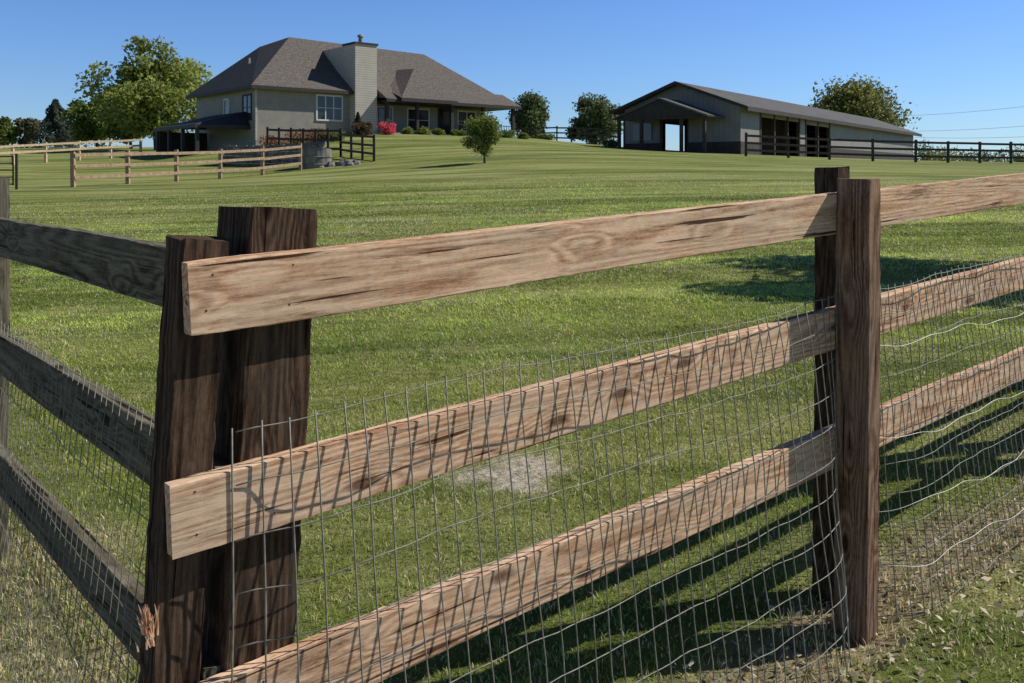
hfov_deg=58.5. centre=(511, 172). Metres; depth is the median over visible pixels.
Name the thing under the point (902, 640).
leaf litter
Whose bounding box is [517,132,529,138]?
green shrub
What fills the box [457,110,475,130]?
window
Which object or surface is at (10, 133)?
deciduous tree
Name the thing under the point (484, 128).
apple tree
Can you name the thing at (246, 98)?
window
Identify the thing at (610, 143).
green shrub
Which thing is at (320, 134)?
red shrub
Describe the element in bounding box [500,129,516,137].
green shrub
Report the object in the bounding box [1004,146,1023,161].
green shrub
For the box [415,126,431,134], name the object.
green shrub
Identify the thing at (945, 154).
green shrub
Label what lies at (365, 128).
red shrub
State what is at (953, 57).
sky
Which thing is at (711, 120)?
pole barn
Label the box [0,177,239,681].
wooden board fence
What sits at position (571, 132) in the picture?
rail fence
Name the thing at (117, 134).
deciduous tree
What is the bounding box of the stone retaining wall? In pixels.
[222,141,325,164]
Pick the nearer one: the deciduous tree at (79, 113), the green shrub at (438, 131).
the green shrub at (438, 131)
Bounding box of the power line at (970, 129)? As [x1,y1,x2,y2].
[909,106,1023,137]
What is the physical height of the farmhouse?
9.750 m
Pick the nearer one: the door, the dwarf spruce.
the dwarf spruce
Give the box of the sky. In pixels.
[0,0,1023,161]
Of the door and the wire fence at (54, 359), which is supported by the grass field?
the wire fence at (54, 359)
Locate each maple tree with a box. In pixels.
[505,89,550,136]
[565,92,622,144]
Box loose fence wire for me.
[880,312,1023,566]
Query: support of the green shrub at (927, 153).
on the grass field
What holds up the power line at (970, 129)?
attached to the utility pole
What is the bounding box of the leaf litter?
[585,428,1023,682]
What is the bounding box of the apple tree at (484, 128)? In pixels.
[460,110,503,162]
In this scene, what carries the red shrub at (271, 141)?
on the grass field
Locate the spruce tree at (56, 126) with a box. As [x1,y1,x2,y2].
[25,99,77,147]
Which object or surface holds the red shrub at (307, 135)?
on the grass field
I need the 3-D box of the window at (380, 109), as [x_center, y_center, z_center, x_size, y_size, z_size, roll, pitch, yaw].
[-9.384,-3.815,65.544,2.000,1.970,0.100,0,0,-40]
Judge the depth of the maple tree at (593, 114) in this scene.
90.68 m
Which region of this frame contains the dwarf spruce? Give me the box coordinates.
[350,112,362,134]
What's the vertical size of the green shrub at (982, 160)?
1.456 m
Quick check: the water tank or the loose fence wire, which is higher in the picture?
the water tank
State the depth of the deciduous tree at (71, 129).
121.59 m
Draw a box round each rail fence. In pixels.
[0,138,141,164]
[70,143,301,186]
[266,127,341,156]
[339,132,375,160]
[516,126,616,144]
[744,132,1023,162]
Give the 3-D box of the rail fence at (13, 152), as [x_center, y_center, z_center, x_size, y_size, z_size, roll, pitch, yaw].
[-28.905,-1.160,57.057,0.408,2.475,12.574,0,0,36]
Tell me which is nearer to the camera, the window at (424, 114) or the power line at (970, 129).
the window at (424, 114)
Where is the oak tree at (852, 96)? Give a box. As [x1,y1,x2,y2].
[808,72,921,129]
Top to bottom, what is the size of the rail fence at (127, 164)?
2.302 m
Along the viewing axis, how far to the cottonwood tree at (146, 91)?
86.21 m
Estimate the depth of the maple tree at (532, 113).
91.16 m
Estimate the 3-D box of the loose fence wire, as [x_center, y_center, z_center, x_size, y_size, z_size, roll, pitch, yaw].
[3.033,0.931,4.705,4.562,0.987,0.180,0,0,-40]
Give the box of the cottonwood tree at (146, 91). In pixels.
[73,35,212,149]
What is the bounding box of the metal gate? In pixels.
[0,154,17,189]
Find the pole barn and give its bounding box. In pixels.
[609,81,921,159]
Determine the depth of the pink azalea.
60.79 m
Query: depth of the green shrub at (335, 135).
56.80 m
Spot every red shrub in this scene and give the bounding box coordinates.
[256,135,289,144]
[283,128,313,143]
[308,128,325,141]
[351,121,372,134]
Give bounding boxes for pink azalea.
[376,121,395,133]
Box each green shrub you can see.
[320,130,345,140]
[400,126,412,133]
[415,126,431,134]
[431,128,445,134]
[450,128,467,135]
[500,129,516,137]
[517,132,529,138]
[535,132,555,139]
[602,138,616,147]
[906,137,945,160]
[921,146,960,160]
[959,151,1004,161]
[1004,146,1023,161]
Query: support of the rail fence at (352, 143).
on the grass field
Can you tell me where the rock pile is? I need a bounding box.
[319,159,360,167]
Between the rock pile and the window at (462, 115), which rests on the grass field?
the rock pile
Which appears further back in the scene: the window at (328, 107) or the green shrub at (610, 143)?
the green shrub at (610, 143)
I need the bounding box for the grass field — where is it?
[0,134,1023,682]
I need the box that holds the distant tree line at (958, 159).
[10,140,1023,161]
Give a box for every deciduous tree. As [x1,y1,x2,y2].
[0,116,20,145]
[13,117,42,147]
[59,94,114,146]
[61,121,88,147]
[98,102,159,148]
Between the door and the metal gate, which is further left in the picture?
the metal gate
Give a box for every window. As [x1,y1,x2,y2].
[223,98,229,113]
[242,93,251,120]
[316,94,342,121]
[377,106,392,131]
[407,107,429,131]
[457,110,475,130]
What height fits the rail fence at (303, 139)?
2.081 m
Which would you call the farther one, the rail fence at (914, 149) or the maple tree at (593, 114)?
the maple tree at (593, 114)
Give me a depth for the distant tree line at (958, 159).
200.32 m
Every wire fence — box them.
[0,321,153,682]
[231,252,1023,682]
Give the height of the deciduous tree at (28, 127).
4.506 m
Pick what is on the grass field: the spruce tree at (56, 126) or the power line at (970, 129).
the spruce tree at (56, 126)
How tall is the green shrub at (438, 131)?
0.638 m
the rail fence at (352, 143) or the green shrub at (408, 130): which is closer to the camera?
the rail fence at (352, 143)
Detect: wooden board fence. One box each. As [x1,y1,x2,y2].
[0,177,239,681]
[135,166,1023,682]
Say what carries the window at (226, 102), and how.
in the farmhouse
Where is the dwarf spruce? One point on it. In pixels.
(357, 120)
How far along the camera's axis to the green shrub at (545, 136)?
71.80 m
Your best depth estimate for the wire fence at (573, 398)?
2.61 m
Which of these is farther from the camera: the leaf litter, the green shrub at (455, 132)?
the green shrub at (455, 132)
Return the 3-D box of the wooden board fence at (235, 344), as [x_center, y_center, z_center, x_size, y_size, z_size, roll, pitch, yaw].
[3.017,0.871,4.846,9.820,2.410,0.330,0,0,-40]
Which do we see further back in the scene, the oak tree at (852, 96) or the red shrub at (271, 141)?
the oak tree at (852, 96)
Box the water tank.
[302,148,331,168]
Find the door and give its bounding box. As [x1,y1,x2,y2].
[438,108,448,133]
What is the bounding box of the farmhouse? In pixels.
[154,35,521,155]

